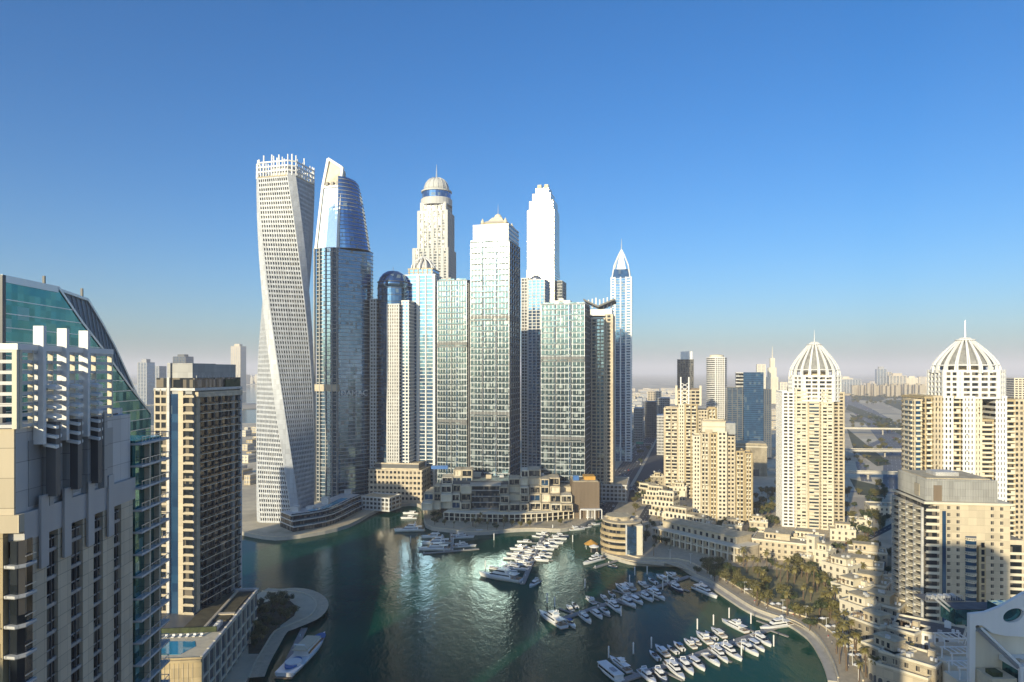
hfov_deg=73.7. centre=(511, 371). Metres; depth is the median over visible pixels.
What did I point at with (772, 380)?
stepped skyscraper
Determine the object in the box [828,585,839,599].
palm tree
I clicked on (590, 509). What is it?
canopy pavilion
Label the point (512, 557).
cabin cruiser
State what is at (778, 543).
villa
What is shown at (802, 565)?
palm tree
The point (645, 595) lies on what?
cabin cruiser
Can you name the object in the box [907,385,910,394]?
row house
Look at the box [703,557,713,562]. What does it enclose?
tree
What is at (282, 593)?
tree
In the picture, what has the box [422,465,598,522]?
terrace mall
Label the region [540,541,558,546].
cabin cruiser
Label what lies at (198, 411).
balcony tower
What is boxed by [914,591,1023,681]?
white building
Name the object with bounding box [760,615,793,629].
motor yacht
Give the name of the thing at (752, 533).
villa
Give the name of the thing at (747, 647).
cabin cruiser
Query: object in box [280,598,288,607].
tree
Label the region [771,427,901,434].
flyover
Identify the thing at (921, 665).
villa
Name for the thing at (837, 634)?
palm tree
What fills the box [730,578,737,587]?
tree
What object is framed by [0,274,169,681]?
balcony tower
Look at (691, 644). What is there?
cabin cruiser
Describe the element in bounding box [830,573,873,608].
villa
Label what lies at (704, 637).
cabin cruiser
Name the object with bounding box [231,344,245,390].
tower
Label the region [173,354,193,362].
tower
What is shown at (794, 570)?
palm tree
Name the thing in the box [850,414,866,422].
planted verge
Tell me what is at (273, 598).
tree
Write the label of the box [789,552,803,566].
tree
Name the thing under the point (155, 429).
window frame
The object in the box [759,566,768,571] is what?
tree
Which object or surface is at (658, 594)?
motor yacht
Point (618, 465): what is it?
pavement
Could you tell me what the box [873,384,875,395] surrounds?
row house
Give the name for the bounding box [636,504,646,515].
pavement
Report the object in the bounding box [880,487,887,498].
tree
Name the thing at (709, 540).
arcade building
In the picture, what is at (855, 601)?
villa
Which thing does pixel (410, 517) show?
cabin cruiser
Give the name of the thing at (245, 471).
beach house
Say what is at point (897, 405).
planted verge
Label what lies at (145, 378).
tower
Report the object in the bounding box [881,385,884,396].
row house
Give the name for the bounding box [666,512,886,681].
village paving
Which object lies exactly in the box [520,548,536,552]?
cabin cruiser
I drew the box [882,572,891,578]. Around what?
villa
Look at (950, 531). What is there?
apartment block
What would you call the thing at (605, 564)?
jetty
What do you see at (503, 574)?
motor yacht
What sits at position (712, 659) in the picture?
sports boat
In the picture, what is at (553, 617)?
motor yacht
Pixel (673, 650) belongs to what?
sports boat
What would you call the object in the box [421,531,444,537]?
cabin cruiser
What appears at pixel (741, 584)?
tree
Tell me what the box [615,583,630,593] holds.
motor yacht
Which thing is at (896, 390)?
row house
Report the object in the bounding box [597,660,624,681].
tour boat
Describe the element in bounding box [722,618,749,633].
motor yacht
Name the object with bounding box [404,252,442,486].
crowned tower
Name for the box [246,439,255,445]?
beach house
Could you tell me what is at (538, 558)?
cabin cruiser
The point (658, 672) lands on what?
cabin cruiser
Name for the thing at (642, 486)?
terrace house
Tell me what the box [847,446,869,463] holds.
sandy lot
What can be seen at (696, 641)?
cabin cruiser
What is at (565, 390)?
glass tower
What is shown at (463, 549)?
jetty
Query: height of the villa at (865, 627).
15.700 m
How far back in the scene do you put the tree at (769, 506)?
583.16 m
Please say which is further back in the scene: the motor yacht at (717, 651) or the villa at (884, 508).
the villa at (884, 508)
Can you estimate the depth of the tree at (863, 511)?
561.80 m
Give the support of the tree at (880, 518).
on the ground
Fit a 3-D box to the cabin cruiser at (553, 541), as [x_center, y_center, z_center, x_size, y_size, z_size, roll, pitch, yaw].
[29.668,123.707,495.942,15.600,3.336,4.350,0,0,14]
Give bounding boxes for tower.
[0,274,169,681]
[137,359,154,404]
[154,363,242,614]
[155,366,166,387]
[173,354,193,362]
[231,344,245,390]
[256,154,314,522]
[314,157,372,501]
[370,271,414,467]
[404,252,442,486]
[437,278,469,482]
[470,214,519,475]
[521,275,549,468]
[541,298,589,483]
[583,297,616,499]
[611,238,631,461]
[664,377,716,497]
[677,351,693,406]
[692,419,752,524]
[706,354,726,418]
[725,372,771,459]
[756,364,765,388]
[776,330,844,529]
[778,382,786,389]
[842,379,860,392]
[875,367,886,385]
[887,373,906,385]
[901,321,1023,539]
[1006,378,1023,398]
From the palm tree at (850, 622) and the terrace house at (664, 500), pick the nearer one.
the palm tree at (850, 622)
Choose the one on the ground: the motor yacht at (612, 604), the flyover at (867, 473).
the flyover at (867, 473)
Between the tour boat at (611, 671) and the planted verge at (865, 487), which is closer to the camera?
the tour boat at (611, 671)
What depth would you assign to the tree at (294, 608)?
341.94 m
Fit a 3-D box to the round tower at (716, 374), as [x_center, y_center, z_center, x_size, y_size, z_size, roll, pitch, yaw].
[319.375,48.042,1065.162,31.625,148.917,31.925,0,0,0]
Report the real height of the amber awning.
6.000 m
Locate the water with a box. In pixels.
[134,385,827,681]
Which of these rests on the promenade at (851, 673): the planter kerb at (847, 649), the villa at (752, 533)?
the planter kerb at (847, 649)
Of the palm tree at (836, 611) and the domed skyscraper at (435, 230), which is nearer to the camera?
the palm tree at (836, 611)
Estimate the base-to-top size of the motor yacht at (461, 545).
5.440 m
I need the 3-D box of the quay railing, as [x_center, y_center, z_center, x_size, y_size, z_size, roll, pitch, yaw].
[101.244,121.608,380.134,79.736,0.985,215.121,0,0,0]
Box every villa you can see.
[650,471,663,484]
[669,480,687,499]
[687,515,713,523]
[709,524,732,528]
[722,517,743,530]
[742,531,755,541]
[749,514,767,531]
[752,528,805,560]
[791,527,825,540]
[794,551,813,569]
[805,534,836,571]
[821,553,861,579]
[828,521,855,540]
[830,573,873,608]
[839,590,881,622]
[843,552,883,571]
[846,608,898,651]
[847,540,887,565]
[848,515,871,531]
[851,569,891,590]
[861,631,916,681]
[863,587,906,616]
[864,501,891,516]
[871,615,930,647]
[876,645,945,681]
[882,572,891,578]
[891,613,966,648]
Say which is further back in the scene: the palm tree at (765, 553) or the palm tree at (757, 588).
the palm tree at (765, 553)
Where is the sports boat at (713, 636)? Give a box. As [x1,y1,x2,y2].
[705,631,718,640]
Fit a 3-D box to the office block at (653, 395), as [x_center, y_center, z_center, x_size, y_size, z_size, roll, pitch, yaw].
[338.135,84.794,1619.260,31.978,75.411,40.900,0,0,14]
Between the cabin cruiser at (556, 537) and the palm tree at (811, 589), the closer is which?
the palm tree at (811, 589)
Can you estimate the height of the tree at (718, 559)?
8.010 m
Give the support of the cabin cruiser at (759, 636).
on the water
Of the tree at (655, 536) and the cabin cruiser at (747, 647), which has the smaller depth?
the cabin cruiser at (747, 647)
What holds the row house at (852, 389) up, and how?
on the ground
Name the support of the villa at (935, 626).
on the village paving at (678, 552)
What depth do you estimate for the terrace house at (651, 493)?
630.77 m
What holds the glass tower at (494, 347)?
on the ground
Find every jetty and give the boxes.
[277,628,307,676]
[423,548,478,554]
[450,532,453,549]
[520,534,556,584]
[559,575,691,620]
[593,560,618,568]
[622,620,788,681]
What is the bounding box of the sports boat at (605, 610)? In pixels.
[600,607,609,614]
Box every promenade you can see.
[244,502,591,535]
[249,588,328,677]
[608,553,861,680]
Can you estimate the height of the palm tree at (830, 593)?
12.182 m
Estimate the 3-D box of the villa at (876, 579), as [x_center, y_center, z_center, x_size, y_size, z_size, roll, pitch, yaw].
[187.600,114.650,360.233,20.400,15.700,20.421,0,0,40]
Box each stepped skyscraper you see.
[526,184,565,302]
[766,346,777,403]
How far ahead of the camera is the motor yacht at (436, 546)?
475.72 m
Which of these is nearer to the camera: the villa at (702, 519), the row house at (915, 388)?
the villa at (702, 519)
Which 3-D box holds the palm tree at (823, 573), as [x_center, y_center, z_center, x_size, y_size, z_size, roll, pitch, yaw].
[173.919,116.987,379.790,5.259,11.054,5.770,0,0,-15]
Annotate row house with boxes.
[851,385,854,395]
[860,385,862,395]
[866,383,869,395]
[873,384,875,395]
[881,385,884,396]
[886,386,888,396]
[890,384,893,396]
[894,385,897,396]
[903,384,906,394]
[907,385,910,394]
[914,384,917,393]
[918,385,921,393]
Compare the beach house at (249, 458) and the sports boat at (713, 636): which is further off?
the beach house at (249, 458)
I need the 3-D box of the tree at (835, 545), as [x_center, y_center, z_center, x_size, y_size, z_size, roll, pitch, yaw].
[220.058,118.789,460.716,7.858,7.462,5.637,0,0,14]
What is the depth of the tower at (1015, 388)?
1201.59 m
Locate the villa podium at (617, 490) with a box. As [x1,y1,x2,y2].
[601,476,628,501]
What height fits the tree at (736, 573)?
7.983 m
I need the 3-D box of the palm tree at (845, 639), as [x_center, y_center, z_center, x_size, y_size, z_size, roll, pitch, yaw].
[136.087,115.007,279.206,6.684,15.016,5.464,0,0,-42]
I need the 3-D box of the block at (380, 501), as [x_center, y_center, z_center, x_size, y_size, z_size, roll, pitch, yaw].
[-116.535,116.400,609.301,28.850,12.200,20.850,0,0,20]
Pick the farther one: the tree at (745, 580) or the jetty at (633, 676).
the tree at (745, 580)
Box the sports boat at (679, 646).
[674,641,685,651]
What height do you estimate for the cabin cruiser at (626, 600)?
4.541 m
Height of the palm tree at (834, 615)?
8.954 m
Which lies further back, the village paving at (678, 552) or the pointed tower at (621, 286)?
the pointed tower at (621, 286)
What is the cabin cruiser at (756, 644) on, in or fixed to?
on the water
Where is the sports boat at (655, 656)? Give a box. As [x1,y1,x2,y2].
[649,650,661,660]
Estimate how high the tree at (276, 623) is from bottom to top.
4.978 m
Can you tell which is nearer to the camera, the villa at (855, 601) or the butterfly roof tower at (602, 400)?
the villa at (855, 601)
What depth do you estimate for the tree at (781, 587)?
365.32 m
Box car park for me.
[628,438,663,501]
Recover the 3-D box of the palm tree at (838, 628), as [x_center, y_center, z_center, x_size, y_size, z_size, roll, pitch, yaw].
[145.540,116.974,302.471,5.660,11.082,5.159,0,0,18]
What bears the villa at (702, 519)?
on the village paving at (678, 552)
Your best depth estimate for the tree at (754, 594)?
358.77 m
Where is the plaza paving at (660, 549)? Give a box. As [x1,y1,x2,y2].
[620,502,669,565]
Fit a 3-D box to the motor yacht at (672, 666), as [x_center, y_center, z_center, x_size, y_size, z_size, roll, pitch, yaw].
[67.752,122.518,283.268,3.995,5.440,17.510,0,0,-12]
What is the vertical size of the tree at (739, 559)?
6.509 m
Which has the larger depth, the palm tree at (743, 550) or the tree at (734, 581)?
the palm tree at (743, 550)
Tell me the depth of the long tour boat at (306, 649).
293.05 m
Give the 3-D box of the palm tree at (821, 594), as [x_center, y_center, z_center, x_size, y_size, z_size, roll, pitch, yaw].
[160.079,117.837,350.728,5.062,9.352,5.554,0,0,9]
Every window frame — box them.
[154,389,166,397]
[154,398,166,405]
[154,406,166,413]
[154,414,166,421]
[154,422,166,430]
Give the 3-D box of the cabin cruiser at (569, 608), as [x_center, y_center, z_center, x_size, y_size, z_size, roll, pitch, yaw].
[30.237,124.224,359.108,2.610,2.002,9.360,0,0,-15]
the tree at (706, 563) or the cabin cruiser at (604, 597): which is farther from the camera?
the tree at (706, 563)
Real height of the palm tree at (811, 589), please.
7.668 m
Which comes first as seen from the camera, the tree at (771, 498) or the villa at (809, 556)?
the villa at (809, 556)
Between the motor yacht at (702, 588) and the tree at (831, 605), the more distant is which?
the motor yacht at (702, 588)
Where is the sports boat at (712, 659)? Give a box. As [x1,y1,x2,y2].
[701,652,719,666]
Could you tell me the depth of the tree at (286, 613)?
332.68 m
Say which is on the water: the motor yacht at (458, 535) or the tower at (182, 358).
the motor yacht at (458, 535)
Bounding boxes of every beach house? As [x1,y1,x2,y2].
[242,430,251,436]
[242,443,254,450]
[242,453,256,462]
[242,468,252,479]
[244,473,255,484]
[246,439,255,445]
[246,450,256,455]
[251,426,255,432]
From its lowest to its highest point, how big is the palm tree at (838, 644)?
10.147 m
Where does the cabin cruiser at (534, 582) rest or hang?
on the water
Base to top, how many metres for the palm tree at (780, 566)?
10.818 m
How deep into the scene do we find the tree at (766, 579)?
383.94 m
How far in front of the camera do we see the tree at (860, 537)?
471.30 m
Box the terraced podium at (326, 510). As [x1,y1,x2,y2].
[280,489,362,531]
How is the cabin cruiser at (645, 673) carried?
on the water
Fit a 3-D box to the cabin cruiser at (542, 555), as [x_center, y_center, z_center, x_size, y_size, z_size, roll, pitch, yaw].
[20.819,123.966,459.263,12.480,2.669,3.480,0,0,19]
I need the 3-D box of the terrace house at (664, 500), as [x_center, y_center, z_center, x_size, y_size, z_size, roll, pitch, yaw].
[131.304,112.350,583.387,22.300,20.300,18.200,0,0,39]
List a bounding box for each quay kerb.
[242,503,605,536]
[247,590,316,677]
[602,551,838,677]
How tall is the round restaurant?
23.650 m
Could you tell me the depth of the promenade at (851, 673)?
336.96 m
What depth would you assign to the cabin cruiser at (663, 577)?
408.19 m
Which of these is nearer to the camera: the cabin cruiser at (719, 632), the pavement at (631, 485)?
the cabin cruiser at (719, 632)
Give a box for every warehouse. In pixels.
[633,401,641,404]
[771,420,775,429]
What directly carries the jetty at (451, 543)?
on the water
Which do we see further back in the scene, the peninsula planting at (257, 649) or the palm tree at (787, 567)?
the palm tree at (787, 567)
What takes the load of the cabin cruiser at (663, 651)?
on the water
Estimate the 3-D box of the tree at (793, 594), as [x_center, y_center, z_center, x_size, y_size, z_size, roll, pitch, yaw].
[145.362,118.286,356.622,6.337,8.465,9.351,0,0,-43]
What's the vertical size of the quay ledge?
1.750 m
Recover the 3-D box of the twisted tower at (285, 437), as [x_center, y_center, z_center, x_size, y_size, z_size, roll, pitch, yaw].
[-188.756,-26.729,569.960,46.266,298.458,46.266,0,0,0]
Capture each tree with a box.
[250,630,260,642]
[251,639,257,647]
[254,625,270,640]
[257,614,266,622]
[261,602,270,613]
[264,591,277,600]
[268,594,279,606]
[271,620,281,628]
[277,590,287,599]
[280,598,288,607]
[282,609,290,621]
[284,594,294,602]
[288,605,300,615]
[632,503,640,511]
[644,530,650,540]
[652,534,660,539]
[693,566,702,571]
[701,560,714,572]
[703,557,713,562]
[709,563,722,569]
[709,568,718,579]
[712,556,724,561]
[718,568,730,581]
[725,564,736,576]
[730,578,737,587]
[731,569,741,578]
[735,555,742,564]
[736,580,746,592]
[738,546,747,566]
[740,577,749,588]
[742,554,749,571]
[748,527,757,531]
[748,579,758,585]
[748,582,764,591]
[749,590,761,603]
[752,584,761,606]
[753,566,760,577]
[757,588,774,606]
[759,497,766,502]
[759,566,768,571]
[759,568,766,576]
[760,576,771,584]
[762,486,771,496]
[763,550,769,567]
[765,504,774,510]
[765,515,774,519]
[765,556,774,565]
[768,496,775,501]
[775,582,792,599]
[777,564,784,581]
[780,589,798,603]
[782,556,791,571]
[782,590,791,615]
[784,565,789,582]
[788,602,801,615]
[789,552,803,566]
[789,564,800,578]
[790,602,806,617]
[791,565,799,583]
[799,561,806,577]
[799,582,807,600]
[801,617,816,630]
[802,604,815,615]
[804,564,811,582]
[806,560,818,572]
[808,586,813,600]
[809,564,818,587]
[811,570,823,585]
[813,577,820,591]
[813,598,828,616]
[819,591,826,609]
[820,571,829,586]
[820,575,828,586]
[821,597,839,618]
[826,577,838,585]
[826,589,834,609]
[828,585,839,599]
[830,612,839,625]
[831,629,843,653]
[832,542,843,549]
[833,608,840,623]
[833,623,845,637]
[836,619,850,632]
[836,640,843,663]
[838,634,851,670]
[840,609,849,619]
[845,538,857,544]
[845,617,854,636]
[848,511,855,515]
[849,630,858,652]
[851,630,862,656]
[854,659,863,681]
[856,523,868,536]
[856,534,869,540]
[858,644,869,676]
[860,510,870,515]
[861,527,873,535]
[868,654,880,664]
[869,490,880,495]
[870,495,882,501]
[872,511,881,522]
[875,479,882,488]
[876,516,886,527]
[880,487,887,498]
[884,565,891,573]
[887,547,891,557]
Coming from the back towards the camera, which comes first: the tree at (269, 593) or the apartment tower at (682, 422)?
the apartment tower at (682, 422)
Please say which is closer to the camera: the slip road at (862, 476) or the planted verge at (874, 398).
the slip road at (862, 476)
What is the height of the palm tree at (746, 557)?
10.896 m
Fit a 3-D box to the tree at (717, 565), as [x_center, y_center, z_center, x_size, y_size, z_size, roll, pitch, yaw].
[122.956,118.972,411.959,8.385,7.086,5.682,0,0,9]
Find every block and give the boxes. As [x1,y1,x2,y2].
[361,492,400,511]
[368,460,430,502]
[634,407,643,443]
[644,401,656,437]
[647,391,661,413]
[657,414,663,454]
[658,397,669,413]
[735,440,767,475]
[892,469,1023,627]
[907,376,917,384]
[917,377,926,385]
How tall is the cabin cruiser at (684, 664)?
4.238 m
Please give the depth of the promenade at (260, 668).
321.41 m
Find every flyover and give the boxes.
[767,468,897,478]
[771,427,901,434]
[771,447,901,456]
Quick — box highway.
[845,396,901,488]
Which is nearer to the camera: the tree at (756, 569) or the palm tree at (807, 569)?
the palm tree at (807, 569)
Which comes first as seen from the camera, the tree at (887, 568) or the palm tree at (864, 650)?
the palm tree at (864, 650)
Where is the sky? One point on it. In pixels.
(767, 173)
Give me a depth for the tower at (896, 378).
3703.76 m
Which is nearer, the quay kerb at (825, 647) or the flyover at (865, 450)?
the quay kerb at (825, 647)
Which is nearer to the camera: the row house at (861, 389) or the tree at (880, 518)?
the tree at (880, 518)
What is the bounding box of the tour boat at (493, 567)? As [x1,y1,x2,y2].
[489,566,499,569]
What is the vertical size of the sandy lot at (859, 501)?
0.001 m
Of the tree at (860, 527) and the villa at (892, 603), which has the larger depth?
the tree at (860, 527)
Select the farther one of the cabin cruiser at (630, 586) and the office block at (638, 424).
the office block at (638, 424)
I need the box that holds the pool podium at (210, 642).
[161,588,258,681]
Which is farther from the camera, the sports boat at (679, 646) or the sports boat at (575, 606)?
the sports boat at (575, 606)
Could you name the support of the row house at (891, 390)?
on the ground
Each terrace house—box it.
[634,482,655,496]
[642,484,666,504]
[649,489,679,515]
[659,505,692,525]
[682,512,704,520]
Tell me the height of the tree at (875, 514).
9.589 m
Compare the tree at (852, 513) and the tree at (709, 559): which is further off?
the tree at (852, 513)
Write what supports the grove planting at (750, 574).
on the village paving at (678, 552)
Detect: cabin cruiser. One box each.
[401,515,417,518]
[403,511,418,513]
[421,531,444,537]
[501,565,517,571]
[503,554,517,559]
[506,551,523,554]
[510,545,527,550]
[514,556,534,561]
[517,539,531,542]
[517,553,533,556]
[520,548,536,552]
[529,577,541,587]
[530,555,548,561]
[535,553,551,557]
[536,531,549,535]
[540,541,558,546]
[542,538,562,543]
[548,534,566,539]
[554,532,569,536]
[566,604,573,611]
[569,525,584,530]
[578,611,590,623]
[586,596,596,604]
[589,609,602,618]
[600,594,608,600]
[618,594,635,608]
[624,581,635,590]
[628,594,642,604]
[636,665,655,681]
[638,580,648,587]
[638,590,652,601]
[651,665,667,681]
[655,644,670,657]
[656,574,669,581]
[666,571,679,578]
[667,580,683,592]
[675,656,693,674]
[684,638,697,649]
[686,655,704,671]
[690,637,701,645]
[696,630,713,644]
[711,627,727,638]
[735,639,758,656]
[745,638,764,651]
[750,630,771,646]
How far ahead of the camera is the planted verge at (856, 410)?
1851.08 m
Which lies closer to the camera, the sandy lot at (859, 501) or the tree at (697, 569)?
the tree at (697, 569)
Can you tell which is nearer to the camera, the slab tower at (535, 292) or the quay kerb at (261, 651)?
the quay kerb at (261, 651)
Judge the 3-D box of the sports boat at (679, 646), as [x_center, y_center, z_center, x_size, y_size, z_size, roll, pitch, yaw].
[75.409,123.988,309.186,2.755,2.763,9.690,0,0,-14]
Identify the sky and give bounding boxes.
[0,0,1023,372]
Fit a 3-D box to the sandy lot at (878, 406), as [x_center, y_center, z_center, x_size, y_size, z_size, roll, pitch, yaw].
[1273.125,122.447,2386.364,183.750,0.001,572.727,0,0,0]
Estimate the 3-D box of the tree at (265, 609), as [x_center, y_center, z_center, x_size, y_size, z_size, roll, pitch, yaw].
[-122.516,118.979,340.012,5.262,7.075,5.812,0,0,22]
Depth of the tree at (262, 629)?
309.94 m
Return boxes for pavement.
[571,431,644,516]
[613,438,656,511]
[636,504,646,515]
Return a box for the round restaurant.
[600,512,643,554]
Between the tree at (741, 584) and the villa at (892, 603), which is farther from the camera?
the tree at (741, 584)
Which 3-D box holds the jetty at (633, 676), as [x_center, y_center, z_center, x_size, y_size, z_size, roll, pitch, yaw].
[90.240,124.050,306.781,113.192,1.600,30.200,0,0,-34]
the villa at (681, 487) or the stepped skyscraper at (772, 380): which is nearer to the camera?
the villa at (681, 487)
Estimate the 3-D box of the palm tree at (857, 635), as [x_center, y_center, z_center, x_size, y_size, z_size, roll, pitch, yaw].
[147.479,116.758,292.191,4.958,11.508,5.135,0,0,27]
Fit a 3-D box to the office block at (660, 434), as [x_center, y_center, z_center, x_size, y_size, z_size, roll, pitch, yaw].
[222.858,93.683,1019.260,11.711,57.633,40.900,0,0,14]
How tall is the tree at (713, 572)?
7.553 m
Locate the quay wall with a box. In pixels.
[242,503,838,681]
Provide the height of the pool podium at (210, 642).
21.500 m
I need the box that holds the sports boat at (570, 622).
[564,618,575,628]
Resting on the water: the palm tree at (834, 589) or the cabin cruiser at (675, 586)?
the cabin cruiser at (675, 586)
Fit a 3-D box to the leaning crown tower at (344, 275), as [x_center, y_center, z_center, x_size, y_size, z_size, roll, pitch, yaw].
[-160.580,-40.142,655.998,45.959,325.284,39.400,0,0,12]
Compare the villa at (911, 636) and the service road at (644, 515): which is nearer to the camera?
the villa at (911, 636)
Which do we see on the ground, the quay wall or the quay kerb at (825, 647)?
the quay wall
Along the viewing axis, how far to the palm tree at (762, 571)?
387.72 m
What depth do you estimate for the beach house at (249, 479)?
736.97 m
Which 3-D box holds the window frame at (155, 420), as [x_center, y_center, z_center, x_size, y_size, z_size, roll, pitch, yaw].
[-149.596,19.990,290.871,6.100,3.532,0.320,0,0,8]
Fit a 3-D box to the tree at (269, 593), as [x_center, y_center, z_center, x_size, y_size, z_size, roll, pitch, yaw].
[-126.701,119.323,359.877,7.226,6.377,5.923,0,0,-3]
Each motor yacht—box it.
[394,522,424,531]
[418,540,450,550]
[421,535,450,544]
[450,531,474,538]
[452,540,475,547]
[479,566,522,582]
[504,561,527,570]
[507,558,533,566]
[530,542,553,550]
[539,609,568,629]
[583,552,605,564]
[605,598,619,613]
[610,655,632,673]
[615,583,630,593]
[646,585,664,600]
[663,657,684,679]
[691,581,716,597]
[708,643,728,663]
[715,639,741,660]
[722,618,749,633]
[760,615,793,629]
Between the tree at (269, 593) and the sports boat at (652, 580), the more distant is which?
the sports boat at (652, 580)
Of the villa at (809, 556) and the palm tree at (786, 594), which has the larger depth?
the villa at (809, 556)
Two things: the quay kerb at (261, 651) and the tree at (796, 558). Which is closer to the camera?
the quay kerb at (261, 651)
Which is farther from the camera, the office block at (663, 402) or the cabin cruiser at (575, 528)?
the office block at (663, 402)
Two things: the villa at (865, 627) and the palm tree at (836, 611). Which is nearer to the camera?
the villa at (865, 627)
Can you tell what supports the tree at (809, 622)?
on the promenade at (851, 673)
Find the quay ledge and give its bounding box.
[690,576,836,681]
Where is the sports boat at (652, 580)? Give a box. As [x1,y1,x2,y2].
[648,577,658,583]
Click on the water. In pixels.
(401, 608)
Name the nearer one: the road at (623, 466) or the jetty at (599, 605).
the jetty at (599, 605)
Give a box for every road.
[599,436,651,518]
[639,504,650,520]
[831,523,891,545]
[856,433,899,481]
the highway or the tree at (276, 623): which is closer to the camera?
the tree at (276, 623)
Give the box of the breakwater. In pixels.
[242,403,256,409]
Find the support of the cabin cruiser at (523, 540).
on the water
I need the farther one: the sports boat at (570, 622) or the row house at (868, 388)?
the row house at (868, 388)
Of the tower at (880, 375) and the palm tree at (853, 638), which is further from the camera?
the tower at (880, 375)
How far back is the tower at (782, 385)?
2300.88 m
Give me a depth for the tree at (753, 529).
510.07 m
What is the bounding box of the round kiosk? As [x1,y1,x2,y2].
[589,544,598,552]
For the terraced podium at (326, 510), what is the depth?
545.12 m
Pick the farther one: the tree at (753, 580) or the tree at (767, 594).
the tree at (753, 580)
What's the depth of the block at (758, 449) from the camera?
797.81 m
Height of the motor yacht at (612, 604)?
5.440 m
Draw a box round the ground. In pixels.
[128,373,1023,681]
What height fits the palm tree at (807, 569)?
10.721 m
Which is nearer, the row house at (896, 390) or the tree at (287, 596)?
the tree at (287, 596)
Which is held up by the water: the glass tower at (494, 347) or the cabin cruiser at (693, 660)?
the cabin cruiser at (693, 660)
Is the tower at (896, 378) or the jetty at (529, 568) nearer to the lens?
the jetty at (529, 568)
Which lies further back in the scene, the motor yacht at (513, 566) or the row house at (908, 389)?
the row house at (908, 389)
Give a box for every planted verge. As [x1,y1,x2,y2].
[846,405,901,434]
[847,429,889,465]
[850,396,884,401]
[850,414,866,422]
[850,479,885,496]
[883,400,901,409]
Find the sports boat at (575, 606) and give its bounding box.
[572,602,578,608]
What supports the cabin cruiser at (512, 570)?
on the water
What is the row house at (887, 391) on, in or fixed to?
on the ground
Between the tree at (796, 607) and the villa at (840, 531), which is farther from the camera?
the villa at (840, 531)
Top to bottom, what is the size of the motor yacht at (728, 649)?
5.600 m
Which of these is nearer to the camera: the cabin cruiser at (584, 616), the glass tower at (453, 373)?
the cabin cruiser at (584, 616)
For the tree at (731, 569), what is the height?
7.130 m
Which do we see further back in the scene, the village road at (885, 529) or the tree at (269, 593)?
the village road at (885, 529)
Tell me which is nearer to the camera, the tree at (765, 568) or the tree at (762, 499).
the tree at (765, 568)
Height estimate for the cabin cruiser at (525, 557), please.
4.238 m
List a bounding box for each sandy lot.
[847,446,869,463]
[849,497,872,512]
[860,403,894,410]
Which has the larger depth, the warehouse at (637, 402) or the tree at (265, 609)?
the warehouse at (637, 402)
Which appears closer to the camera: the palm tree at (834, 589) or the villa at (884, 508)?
the palm tree at (834, 589)
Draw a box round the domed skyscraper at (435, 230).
[412,164,455,278]
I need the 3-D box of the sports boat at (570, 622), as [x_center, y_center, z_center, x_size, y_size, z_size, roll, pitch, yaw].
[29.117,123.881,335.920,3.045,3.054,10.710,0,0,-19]
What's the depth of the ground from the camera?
726.19 m
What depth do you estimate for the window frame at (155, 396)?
290.74 m
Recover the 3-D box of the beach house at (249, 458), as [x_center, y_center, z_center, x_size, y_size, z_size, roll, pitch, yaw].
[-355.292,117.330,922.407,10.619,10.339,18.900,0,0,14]
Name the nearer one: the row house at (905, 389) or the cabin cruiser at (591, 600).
the cabin cruiser at (591, 600)
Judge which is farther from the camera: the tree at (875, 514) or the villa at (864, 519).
the tree at (875, 514)
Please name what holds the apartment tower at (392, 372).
on the ground
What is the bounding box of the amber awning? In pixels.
[584,540,597,546]
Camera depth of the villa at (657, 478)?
717.35 m
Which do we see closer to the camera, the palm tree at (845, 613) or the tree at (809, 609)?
the palm tree at (845, 613)
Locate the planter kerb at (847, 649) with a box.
[627,554,863,680]
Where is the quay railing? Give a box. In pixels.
[600,544,837,673]
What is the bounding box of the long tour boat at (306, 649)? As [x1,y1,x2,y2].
[274,632,325,678]
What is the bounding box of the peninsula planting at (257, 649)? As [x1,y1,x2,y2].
[248,601,295,653]
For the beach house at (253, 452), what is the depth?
982.25 m
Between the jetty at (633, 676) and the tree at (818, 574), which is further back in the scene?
the tree at (818, 574)
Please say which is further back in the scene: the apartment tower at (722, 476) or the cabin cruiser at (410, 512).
the cabin cruiser at (410, 512)
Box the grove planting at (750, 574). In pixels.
[704,567,832,624]
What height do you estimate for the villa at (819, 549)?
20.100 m
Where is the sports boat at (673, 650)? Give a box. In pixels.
[667,644,679,654]
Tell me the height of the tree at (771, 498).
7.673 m
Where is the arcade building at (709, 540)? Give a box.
[652,518,758,563]
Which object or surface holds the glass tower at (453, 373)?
on the ground
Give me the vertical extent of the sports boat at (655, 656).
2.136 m
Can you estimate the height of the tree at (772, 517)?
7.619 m
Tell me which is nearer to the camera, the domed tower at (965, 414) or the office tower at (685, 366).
the domed tower at (965, 414)
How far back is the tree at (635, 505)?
595.50 m
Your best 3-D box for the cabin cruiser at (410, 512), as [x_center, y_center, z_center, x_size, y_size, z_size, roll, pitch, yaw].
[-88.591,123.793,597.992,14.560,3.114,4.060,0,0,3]
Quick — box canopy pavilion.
[580,508,601,518]
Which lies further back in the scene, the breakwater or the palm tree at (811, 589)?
the breakwater
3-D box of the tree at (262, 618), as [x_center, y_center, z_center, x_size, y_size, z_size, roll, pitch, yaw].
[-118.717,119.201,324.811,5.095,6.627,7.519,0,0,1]
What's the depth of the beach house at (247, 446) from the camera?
1057.12 m

